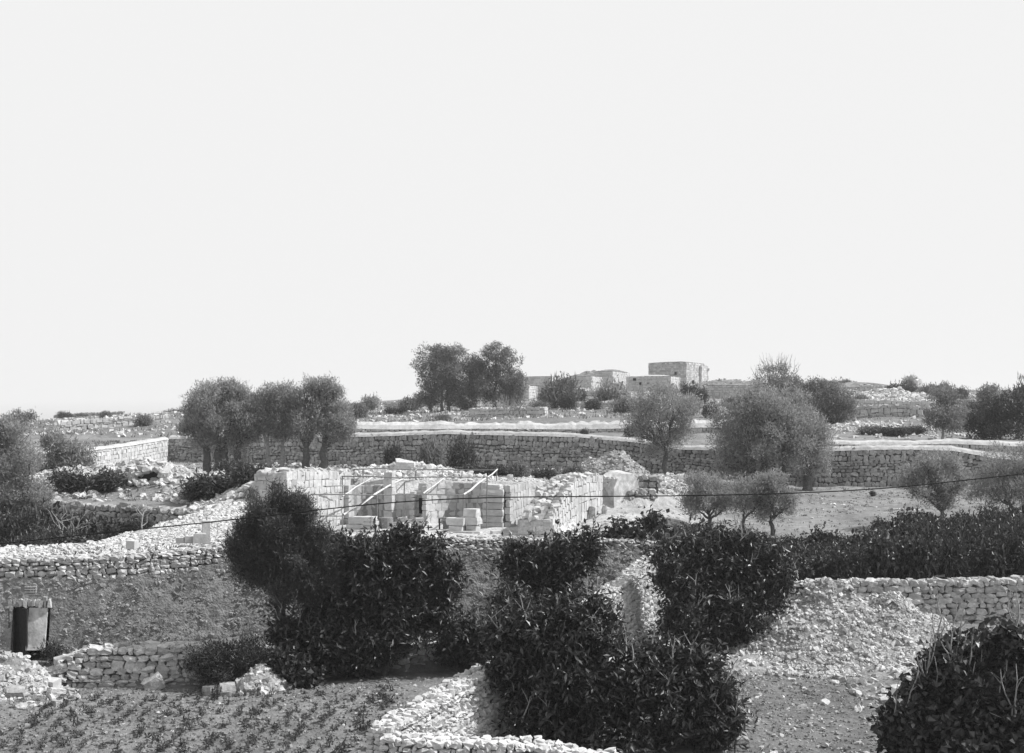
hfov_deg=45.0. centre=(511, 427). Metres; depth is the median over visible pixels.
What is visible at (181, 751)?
crop plant
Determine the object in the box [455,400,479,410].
hill bush
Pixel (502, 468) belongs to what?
shrub
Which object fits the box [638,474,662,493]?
rough wall
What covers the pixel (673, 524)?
shrub
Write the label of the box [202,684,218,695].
boulder
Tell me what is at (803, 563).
plantation shrub
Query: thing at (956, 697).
fig bush
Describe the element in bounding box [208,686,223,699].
crop plant
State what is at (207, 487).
shrub
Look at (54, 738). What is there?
crop plant
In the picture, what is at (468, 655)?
leafy bush
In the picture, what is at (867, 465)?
terrace wall
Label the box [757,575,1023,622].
dry stone wall
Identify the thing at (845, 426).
rubble heap
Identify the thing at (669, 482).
rubble heap
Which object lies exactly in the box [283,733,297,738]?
crop plant
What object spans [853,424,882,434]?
hill bush
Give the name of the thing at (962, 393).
hill bush
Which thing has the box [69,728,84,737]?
crop plant
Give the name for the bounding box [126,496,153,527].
bare sapling
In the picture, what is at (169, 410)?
hill bush
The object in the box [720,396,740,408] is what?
hill bush
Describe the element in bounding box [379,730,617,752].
dry stone wall
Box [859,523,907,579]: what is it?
plantation shrub
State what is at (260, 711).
crop plant
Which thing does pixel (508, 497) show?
overhead wire
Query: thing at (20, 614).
door
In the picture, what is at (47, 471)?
rubble heap
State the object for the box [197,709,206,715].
crop plant
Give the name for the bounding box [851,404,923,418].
hillside wall
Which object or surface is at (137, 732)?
crop plant
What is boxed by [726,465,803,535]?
olive tree
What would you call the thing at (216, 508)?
bank stones
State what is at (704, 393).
hill bush
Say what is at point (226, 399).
olive tree
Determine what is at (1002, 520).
plantation shrub
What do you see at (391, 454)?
shrub
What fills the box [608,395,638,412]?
hill bush
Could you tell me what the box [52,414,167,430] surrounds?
hillside wall
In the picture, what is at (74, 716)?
crop plant
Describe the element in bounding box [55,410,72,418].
hill bush
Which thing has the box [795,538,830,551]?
plantation shrub
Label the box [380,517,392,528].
stone block
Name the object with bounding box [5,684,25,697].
boulder
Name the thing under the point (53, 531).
orchard shrub
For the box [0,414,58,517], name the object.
olive tree
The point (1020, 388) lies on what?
hill bush
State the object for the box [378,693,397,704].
crop plant
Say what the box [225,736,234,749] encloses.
crop plant
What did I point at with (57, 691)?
boulder
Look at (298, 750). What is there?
crop plant
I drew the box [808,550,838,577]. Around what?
plantation shrub
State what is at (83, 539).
orchard shrub
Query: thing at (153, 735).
crop plant
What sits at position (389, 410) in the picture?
hill bush
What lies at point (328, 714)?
crop plant
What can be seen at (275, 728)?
crop plant
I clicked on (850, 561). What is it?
plantation shrub
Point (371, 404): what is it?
hill bush
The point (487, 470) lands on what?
shrub
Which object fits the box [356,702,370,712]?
crop plant
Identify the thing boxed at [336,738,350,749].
crop plant
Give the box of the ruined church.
[254,466,602,537]
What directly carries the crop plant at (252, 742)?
on the ground at (420, 675)
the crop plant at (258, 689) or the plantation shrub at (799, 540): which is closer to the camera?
the crop plant at (258, 689)
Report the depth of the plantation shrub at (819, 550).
51.07 m
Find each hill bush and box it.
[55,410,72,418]
[72,412,88,416]
[96,410,111,417]
[132,414,156,425]
[163,408,181,412]
[349,401,371,418]
[361,391,382,410]
[383,406,408,413]
[394,395,423,410]
[430,413,452,420]
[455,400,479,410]
[526,400,552,411]
[536,384,549,402]
[537,371,584,408]
[556,390,579,409]
[577,387,587,401]
[579,427,588,433]
[582,396,602,409]
[589,374,631,403]
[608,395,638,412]
[622,424,638,436]
[672,389,703,414]
[678,380,698,395]
[691,384,709,403]
[700,400,718,418]
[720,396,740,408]
[842,378,852,387]
[851,393,870,399]
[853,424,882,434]
[875,424,914,436]
[884,379,920,391]
[901,374,917,385]
[902,424,930,434]
[913,382,935,395]
[933,379,957,398]
[947,406,972,421]
[954,385,970,398]
[960,418,982,429]
[962,398,987,414]
[972,381,999,400]
[994,384,1013,400]
[1012,374,1023,408]
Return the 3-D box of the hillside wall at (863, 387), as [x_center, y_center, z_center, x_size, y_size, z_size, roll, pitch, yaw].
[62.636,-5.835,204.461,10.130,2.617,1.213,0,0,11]
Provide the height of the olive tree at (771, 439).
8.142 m
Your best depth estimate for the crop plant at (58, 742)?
31.78 m
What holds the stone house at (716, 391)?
on the ground at (420, 675)
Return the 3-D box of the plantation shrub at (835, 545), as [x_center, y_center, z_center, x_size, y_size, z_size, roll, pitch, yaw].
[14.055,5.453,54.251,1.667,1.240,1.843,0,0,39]
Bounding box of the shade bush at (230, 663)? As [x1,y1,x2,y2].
[177,627,272,691]
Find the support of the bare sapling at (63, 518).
on the ground at (420, 675)
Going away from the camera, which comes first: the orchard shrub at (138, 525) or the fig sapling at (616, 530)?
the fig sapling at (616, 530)
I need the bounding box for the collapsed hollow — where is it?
[127,465,186,485]
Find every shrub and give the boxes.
[0,495,24,546]
[0,500,50,545]
[0,530,61,546]
[20,497,82,538]
[30,520,89,543]
[33,637,69,664]
[40,465,93,491]
[49,507,108,531]
[58,530,111,544]
[69,512,123,540]
[81,465,128,491]
[95,513,148,535]
[122,517,154,531]
[171,466,238,498]
[175,481,204,501]
[210,458,245,470]
[226,456,270,487]
[380,440,404,464]
[412,435,446,465]
[444,434,481,469]
[458,463,506,475]
[479,463,533,475]
[488,393,526,417]
[506,458,531,476]
[531,466,560,479]
[559,463,586,473]
[666,521,685,534]
[676,513,716,538]
[676,522,712,536]
[750,526,772,546]
[776,529,808,544]
[777,544,816,579]
[785,541,817,556]
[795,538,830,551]
[800,521,845,546]
[803,543,843,554]
[807,541,839,568]
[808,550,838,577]
[822,537,842,549]
[828,544,869,572]
[832,536,878,579]
[836,526,867,562]
[858,524,884,536]
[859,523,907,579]
[862,517,905,562]
[869,516,894,531]
[883,511,912,538]
[888,528,907,542]
[890,503,926,526]
[897,529,934,572]
[899,520,945,579]
[902,507,944,536]
[903,514,941,541]
[915,508,952,522]
[927,513,947,527]
[929,531,963,572]
[934,516,982,544]
[935,527,977,578]
[941,509,977,525]
[941,509,986,531]
[949,516,994,574]
[951,509,981,526]
[966,504,1010,526]
[968,525,1017,577]
[973,496,1002,517]
[974,515,1004,532]
[978,518,1016,573]
[981,511,1006,532]
[988,511,1015,526]
[996,518,1023,576]
[998,502,1023,518]
[999,510,1023,535]
[1002,512,1023,529]
[1012,507,1023,525]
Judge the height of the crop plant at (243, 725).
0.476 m
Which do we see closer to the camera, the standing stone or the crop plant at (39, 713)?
the crop plant at (39, 713)
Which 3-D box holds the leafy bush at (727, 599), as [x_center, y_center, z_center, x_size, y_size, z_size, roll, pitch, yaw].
[6.928,5.560,42.572,5.863,5.283,3.510,0,0,-20]
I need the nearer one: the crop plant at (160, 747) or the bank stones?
the crop plant at (160, 747)
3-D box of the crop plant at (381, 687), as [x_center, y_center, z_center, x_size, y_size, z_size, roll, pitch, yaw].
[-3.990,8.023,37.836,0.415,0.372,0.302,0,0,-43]
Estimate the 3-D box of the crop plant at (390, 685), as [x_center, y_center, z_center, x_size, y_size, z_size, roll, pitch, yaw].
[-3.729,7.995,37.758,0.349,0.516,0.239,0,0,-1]
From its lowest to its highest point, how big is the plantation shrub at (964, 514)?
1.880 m
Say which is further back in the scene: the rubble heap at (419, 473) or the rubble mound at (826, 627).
the rubble heap at (419, 473)
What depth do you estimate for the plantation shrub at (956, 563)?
49.52 m
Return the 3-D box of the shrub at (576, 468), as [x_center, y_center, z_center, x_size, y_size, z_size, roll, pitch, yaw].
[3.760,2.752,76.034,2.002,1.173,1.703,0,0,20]
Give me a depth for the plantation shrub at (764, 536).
55.40 m
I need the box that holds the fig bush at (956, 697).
[866,587,1023,752]
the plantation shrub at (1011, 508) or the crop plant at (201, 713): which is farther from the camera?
the plantation shrub at (1011, 508)
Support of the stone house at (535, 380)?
on the ground at (420, 675)
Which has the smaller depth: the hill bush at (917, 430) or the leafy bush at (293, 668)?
the leafy bush at (293, 668)
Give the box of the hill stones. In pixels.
[24,386,1023,439]
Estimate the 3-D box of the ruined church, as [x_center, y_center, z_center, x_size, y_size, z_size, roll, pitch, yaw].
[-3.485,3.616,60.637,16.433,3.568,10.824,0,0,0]
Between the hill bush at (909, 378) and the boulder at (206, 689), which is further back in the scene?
the hill bush at (909, 378)
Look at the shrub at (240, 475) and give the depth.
58.16 m
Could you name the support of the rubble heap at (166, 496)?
on the ground at (420, 675)
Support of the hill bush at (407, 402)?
on the ground at (420, 675)
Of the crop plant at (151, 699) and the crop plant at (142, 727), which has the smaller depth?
the crop plant at (142, 727)
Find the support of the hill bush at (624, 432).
on the ground at (420, 675)
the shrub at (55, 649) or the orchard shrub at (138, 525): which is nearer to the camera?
the shrub at (55, 649)
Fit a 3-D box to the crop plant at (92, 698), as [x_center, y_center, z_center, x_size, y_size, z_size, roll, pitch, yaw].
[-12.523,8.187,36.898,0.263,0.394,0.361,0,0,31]
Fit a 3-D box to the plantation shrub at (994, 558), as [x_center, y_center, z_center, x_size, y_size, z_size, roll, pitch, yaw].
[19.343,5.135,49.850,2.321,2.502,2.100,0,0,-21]
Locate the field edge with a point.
(862, 505)
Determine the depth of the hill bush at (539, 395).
157.86 m
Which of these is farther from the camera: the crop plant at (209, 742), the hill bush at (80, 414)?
the hill bush at (80, 414)
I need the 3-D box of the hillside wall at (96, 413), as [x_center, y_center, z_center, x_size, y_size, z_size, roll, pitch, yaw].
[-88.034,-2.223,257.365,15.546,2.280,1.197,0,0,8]
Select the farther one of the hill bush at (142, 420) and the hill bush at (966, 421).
the hill bush at (142, 420)
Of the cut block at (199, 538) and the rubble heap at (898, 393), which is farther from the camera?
the rubble heap at (898, 393)
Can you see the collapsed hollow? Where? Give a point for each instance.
(143, 473)
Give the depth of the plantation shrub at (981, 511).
61.16 m
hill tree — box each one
[0,407,40,427]
[749,354,800,412]
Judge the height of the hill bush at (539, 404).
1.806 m
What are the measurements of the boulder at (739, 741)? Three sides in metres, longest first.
0.763 x 0.539 x 0.301 m
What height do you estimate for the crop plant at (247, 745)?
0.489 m
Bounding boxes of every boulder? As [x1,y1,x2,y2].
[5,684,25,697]
[46,687,66,697]
[53,651,75,665]
[141,671,164,690]
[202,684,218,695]
[218,682,235,696]
[394,458,415,470]
[587,506,594,519]
[601,505,606,513]
[735,731,749,744]
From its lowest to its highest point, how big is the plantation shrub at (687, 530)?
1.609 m
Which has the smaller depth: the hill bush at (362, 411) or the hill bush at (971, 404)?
the hill bush at (362, 411)
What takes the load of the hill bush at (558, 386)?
on the ground at (420, 675)
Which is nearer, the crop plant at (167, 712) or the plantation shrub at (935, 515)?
the crop plant at (167, 712)
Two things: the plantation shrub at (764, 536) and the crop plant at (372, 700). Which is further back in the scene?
the plantation shrub at (764, 536)
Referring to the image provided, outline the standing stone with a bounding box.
[913,379,922,386]
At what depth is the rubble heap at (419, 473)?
70.41 m
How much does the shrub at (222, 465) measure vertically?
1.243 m
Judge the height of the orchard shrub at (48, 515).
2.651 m
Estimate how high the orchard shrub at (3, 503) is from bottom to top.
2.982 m
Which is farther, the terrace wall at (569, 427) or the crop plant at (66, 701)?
the terrace wall at (569, 427)
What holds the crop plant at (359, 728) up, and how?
on the ground at (420, 675)
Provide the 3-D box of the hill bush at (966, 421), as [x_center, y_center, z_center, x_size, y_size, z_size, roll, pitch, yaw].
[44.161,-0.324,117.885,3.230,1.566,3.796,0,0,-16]
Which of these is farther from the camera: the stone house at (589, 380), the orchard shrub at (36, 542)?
the stone house at (589, 380)
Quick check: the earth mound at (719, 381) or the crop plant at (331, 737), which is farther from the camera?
the earth mound at (719, 381)
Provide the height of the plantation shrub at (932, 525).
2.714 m
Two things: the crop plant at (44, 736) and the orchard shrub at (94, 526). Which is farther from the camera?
the orchard shrub at (94, 526)
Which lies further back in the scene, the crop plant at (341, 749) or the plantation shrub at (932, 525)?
the plantation shrub at (932, 525)
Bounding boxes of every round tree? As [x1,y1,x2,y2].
[409,342,480,412]
[459,340,528,407]
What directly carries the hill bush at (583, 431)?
on the ground at (420, 675)
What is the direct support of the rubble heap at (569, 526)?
on the ground at (420, 675)
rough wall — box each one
[627,488,657,499]
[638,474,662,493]
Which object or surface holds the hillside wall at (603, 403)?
on the ground at (420, 675)
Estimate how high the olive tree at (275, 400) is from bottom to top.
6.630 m
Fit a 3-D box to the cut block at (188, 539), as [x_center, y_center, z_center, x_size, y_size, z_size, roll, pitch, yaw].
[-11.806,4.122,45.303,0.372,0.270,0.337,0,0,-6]
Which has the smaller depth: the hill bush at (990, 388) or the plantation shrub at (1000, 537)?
the plantation shrub at (1000, 537)
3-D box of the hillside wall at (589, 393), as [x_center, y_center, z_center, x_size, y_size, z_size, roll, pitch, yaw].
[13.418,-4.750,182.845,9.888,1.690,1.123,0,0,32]
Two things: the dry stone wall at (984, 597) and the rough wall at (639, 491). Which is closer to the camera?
the dry stone wall at (984, 597)
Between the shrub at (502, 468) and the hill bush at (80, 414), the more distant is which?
the hill bush at (80, 414)
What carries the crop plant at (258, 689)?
on the ground at (420, 675)
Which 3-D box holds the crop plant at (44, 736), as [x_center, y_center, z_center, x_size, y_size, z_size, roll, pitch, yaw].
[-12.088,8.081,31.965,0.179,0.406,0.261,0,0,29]
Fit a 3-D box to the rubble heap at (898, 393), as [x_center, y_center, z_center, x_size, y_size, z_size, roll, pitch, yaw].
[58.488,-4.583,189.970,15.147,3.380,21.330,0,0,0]
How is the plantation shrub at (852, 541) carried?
on the ground at (420, 675)
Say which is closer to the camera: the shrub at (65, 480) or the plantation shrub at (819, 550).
the plantation shrub at (819, 550)
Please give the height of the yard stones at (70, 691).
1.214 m
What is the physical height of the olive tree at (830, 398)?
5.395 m
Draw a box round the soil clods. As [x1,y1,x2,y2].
[0,672,885,752]
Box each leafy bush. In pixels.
[240,511,474,679]
[260,638,335,689]
[430,575,533,672]
[465,573,759,752]
[485,509,616,606]
[623,513,802,656]
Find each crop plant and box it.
[18,726,25,733]
[29,717,39,727]
[34,709,43,717]
[40,732,47,742]
[42,700,49,708]
[46,721,59,731]
[50,733,61,741]
[56,737,68,746]
[62,695,72,705]
[65,708,82,725]
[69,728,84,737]
[77,738,87,747]
[82,706,95,714]
[86,694,97,701]
[109,716,119,724]
[132,726,142,737]
[134,724,145,733]
[143,732,163,743]
[147,694,157,701]
[156,741,167,752]
[157,723,165,731]
[161,740,175,747]
[162,710,173,715]
[175,705,185,714]
[175,745,189,752]
[177,736,189,746]
[178,715,194,730]
[180,713,193,725]
[182,689,191,696]
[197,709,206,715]
[201,736,212,748]
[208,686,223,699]
[208,732,223,740]
[215,705,224,714]
[215,720,227,728]
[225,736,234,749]
[232,743,246,752]
[237,719,251,727]
[244,740,252,752]
[246,710,257,717]
[246,733,261,742]
[246,740,258,746]
[249,707,262,713]
[253,705,262,714]
[254,684,260,695]
[257,700,269,706]
[257,725,267,732]
[271,722,278,732]
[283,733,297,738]
[291,729,299,740]
[291,746,304,752]
[294,702,300,712]
[295,723,307,734]
[315,689,327,695]
[318,713,326,720]
[322,711,331,716]
[324,735,335,748]
[330,739,352,752]
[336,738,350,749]
[348,718,370,729]
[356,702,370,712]
[358,709,367,720]
[362,722,371,730]
[365,695,375,703]
[375,684,387,690]
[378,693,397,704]
[385,680,394,690]
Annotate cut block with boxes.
[46,677,61,687]
[126,540,138,548]
[175,537,184,542]
[185,536,192,542]
[193,533,205,543]
[202,520,209,543]
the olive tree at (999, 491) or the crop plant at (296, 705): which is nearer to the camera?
the crop plant at (296, 705)
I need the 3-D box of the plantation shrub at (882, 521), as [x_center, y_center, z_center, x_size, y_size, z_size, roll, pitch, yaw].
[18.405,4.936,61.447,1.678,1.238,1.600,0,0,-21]
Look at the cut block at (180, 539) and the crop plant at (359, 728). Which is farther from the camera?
the cut block at (180, 539)
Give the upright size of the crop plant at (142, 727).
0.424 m
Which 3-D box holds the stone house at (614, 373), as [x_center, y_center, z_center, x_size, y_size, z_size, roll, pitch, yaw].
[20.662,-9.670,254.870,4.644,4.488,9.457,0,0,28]
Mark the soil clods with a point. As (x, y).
(145, 724)
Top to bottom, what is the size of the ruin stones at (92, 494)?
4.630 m
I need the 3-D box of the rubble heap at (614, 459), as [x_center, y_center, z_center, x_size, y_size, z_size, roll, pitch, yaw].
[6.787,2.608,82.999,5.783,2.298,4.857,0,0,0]
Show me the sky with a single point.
(256, 191)
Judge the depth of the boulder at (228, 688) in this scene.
37.58 m
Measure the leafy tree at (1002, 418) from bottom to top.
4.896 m
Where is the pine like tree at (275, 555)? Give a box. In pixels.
[215,477,353,649]
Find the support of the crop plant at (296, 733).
on the ground at (420, 675)
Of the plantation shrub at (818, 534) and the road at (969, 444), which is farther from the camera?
the road at (969, 444)
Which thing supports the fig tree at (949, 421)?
on the ground at (420, 675)
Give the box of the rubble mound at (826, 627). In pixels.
[684,576,970,678]
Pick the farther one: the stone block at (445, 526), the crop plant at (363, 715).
the stone block at (445, 526)
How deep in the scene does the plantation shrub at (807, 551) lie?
52.36 m
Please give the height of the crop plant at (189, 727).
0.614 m
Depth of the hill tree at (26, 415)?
129.52 m
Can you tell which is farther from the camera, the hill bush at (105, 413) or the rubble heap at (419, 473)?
the hill bush at (105, 413)
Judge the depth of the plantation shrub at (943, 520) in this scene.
59.03 m
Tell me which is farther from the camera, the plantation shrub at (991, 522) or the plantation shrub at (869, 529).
the plantation shrub at (869, 529)
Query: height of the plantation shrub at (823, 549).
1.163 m
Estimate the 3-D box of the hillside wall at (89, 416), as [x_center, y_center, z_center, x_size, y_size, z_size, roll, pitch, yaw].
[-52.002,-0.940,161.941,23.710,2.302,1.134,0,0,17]
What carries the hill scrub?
on the ground at (420, 675)
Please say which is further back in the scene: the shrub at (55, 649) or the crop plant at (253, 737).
the shrub at (55, 649)
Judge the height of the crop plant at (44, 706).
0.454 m
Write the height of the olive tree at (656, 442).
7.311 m
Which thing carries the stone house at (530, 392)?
on the ground at (420, 675)
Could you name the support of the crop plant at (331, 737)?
on the ground at (420, 675)
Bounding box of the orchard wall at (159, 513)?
[29,498,198,525]
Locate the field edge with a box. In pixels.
[799,501,920,509]
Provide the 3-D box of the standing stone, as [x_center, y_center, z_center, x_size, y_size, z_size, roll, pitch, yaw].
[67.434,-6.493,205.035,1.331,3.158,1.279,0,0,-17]
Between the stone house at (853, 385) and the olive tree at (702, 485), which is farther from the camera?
the stone house at (853, 385)
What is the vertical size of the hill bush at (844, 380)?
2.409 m
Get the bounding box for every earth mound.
[565,370,595,377]
[695,378,768,386]
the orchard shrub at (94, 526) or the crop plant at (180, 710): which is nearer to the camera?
the crop plant at (180, 710)
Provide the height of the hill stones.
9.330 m
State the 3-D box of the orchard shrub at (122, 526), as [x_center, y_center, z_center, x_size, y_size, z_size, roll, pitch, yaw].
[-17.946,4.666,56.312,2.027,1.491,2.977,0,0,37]
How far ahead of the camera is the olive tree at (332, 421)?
84.60 m
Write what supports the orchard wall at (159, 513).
on the ground at (420, 675)
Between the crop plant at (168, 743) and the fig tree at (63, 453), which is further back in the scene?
the fig tree at (63, 453)
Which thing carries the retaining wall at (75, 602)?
on the ground at (420, 675)
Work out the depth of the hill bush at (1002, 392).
184.66 m
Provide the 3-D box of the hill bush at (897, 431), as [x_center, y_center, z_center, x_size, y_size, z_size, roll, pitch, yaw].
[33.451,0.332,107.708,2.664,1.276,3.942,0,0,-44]
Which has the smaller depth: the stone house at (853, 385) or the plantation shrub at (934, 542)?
the plantation shrub at (934, 542)
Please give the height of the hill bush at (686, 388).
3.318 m
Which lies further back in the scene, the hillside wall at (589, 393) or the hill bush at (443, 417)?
the hillside wall at (589, 393)
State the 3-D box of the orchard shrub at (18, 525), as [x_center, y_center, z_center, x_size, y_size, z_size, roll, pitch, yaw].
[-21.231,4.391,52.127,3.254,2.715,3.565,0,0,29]
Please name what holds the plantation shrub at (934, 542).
on the ground at (420, 675)
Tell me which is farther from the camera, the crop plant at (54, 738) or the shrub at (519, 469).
the shrub at (519, 469)
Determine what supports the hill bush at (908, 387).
on the ground at (420, 675)
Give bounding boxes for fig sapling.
[594,515,652,540]
[632,504,683,540]
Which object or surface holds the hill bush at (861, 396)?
on the ground at (420, 675)
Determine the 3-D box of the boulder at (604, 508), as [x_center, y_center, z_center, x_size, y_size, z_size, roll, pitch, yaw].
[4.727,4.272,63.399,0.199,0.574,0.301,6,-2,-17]
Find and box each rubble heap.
[0,651,63,701]
[30,464,110,486]
[73,456,223,486]
[151,465,264,503]
[234,663,291,695]
[346,461,486,477]
[557,519,575,534]
[581,449,650,478]
[651,472,715,508]
[707,650,793,676]
[825,420,901,431]
[835,665,912,704]
[851,386,937,403]
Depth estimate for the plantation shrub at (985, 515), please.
59.12 m
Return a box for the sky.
[0,0,1023,420]
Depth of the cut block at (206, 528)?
45.49 m
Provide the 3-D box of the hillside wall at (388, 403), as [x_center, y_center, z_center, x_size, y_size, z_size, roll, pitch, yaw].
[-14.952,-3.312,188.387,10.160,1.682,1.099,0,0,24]
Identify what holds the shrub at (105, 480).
on the ground at (420, 675)
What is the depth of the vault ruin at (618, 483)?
66.03 m
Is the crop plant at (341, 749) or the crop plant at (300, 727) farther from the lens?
the crop plant at (300, 727)
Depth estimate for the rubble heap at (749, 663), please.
40.29 m
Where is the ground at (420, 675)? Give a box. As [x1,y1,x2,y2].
[0,385,1023,752]
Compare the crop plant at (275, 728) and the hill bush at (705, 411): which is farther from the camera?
the hill bush at (705, 411)
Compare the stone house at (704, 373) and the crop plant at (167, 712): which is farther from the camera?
the stone house at (704, 373)
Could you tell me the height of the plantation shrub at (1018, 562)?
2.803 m
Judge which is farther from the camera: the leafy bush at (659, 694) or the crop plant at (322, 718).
the crop plant at (322, 718)
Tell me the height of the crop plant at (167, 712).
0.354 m
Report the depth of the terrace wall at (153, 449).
94.26 m
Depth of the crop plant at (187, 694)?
37.63 m
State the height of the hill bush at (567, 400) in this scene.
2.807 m
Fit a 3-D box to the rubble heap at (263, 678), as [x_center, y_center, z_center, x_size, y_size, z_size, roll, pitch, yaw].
[-7.782,7.852,38.422,1.997,1.016,1.842,0,0,0]
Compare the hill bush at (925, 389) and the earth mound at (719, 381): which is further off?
the earth mound at (719, 381)
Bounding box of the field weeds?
[12,439,1017,752]
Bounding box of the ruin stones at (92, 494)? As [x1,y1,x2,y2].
[23,448,1012,536]
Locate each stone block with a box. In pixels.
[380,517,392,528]
[443,521,449,528]
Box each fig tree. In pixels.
[32,420,99,472]
[921,382,974,438]
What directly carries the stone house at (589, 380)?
on the ground at (420, 675)
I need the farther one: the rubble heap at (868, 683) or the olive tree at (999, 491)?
the olive tree at (999, 491)
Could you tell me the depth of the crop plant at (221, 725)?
33.42 m
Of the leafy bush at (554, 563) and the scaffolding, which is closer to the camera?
the leafy bush at (554, 563)
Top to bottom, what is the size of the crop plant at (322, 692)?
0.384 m
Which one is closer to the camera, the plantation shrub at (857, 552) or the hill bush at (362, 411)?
the plantation shrub at (857, 552)
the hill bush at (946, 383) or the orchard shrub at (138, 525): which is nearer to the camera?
the orchard shrub at (138, 525)
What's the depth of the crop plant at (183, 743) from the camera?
31.68 m
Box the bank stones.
[0,481,258,655]
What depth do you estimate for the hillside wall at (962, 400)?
182.71 m
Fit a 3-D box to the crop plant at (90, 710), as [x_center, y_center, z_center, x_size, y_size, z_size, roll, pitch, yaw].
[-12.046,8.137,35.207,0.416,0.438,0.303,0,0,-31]
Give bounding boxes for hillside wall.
[39,411,187,422]
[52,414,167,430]
[53,411,124,418]
[383,401,443,407]
[469,406,547,416]
[551,400,616,408]
[585,390,633,396]
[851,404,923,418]
[854,399,930,409]
[859,384,921,391]
[921,396,1014,405]
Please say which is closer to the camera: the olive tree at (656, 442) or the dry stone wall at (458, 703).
the dry stone wall at (458, 703)
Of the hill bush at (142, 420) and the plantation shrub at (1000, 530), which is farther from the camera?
the hill bush at (142, 420)
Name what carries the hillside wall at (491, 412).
on the ground at (420, 675)
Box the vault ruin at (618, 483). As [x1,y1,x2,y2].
[603,470,638,507]
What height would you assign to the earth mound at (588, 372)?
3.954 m
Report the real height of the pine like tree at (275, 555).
6.768 m
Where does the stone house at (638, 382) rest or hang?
on the ground at (420, 675)
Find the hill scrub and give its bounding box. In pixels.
[23,384,1009,436]
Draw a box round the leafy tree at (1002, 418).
[960,385,1023,439]
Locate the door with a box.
[14,607,27,655]
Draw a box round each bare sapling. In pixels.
[48,500,79,533]
[52,511,87,531]
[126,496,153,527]
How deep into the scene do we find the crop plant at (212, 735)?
32.39 m
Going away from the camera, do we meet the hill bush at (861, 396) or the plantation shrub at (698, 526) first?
the plantation shrub at (698, 526)
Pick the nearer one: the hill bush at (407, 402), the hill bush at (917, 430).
the hill bush at (917, 430)
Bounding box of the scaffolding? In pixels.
[314,468,497,533]
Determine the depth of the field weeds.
64.01 m
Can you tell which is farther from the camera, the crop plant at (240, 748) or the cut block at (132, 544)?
the cut block at (132, 544)
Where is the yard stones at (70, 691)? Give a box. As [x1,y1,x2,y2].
[9,622,964,752]
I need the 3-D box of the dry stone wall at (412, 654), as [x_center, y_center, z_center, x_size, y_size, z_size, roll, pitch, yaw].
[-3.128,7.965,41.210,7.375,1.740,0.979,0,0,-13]
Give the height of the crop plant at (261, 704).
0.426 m
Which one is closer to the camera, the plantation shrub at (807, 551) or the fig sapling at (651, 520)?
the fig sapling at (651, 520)
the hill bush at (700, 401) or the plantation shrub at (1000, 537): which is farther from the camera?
the hill bush at (700, 401)
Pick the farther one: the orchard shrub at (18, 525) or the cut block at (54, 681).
the orchard shrub at (18, 525)
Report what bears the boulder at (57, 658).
on the ground at (420, 675)
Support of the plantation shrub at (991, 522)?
on the ground at (420, 675)
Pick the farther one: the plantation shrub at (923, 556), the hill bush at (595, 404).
the hill bush at (595, 404)
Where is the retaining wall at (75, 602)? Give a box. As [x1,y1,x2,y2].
[0,534,702,664]
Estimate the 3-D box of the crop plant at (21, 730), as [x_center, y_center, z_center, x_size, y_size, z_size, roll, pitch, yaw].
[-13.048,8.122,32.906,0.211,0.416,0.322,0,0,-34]
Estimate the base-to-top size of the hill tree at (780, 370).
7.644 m
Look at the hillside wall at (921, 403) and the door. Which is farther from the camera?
the hillside wall at (921, 403)
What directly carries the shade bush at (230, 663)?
on the ground at (420, 675)
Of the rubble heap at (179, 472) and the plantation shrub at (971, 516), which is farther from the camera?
the rubble heap at (179, 472)
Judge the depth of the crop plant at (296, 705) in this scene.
35.52 m
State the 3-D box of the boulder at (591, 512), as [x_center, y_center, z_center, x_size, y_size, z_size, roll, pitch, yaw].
[3.901,4.337,62.217,0.361,0.720,0.524,21,-6,-16]
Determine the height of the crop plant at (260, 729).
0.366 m
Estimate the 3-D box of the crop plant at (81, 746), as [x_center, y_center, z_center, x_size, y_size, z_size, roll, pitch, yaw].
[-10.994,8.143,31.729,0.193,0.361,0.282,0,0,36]
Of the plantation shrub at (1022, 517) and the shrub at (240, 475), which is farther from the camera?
the shrub at (240, 475)
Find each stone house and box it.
[521,385,536,398]
[525,376,555,391]
[571,375,601,388]
[594,369,629,385]
[626,375,680,390]
[648,361,704,385]
[699,365,709,381]
[705,384,760,398]
[827,382,886,389]
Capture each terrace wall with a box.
[49,437,168,468]
[168,429,1023,486]
[354,419,758,433]
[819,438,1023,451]
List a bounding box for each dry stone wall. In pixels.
[51,641,270,687]
[323,639,440,677]
[366,549,669,752]
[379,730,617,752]
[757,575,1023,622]
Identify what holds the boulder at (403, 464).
on the ground at (420, 675)
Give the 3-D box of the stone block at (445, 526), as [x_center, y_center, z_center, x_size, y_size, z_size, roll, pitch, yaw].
[-3.159,4.820,60.400,0.420,0.460,0.340,0,0,0]
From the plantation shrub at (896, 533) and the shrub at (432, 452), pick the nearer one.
the plantation shrub at (896, 533)
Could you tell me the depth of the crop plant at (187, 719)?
33.93 m
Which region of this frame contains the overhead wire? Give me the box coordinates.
[0,473,1023,543]
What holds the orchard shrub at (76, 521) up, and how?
on the ground at (420, 675)
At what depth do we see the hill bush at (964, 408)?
129.38 m
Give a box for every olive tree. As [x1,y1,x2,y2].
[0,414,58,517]
[173,376,266,472]
[240,377,304,467]
[284,371,360,468]
[616,379,703,474]
[676,466,741,526]
[701,379,839,490]
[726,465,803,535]
[751,372,811,409]
[798,374,859,424]
[895,447,976,517]
[960,436,1023,510]
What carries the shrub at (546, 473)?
on the ground at (420, 675)
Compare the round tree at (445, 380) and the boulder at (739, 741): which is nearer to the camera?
the boulder at (739, 741)

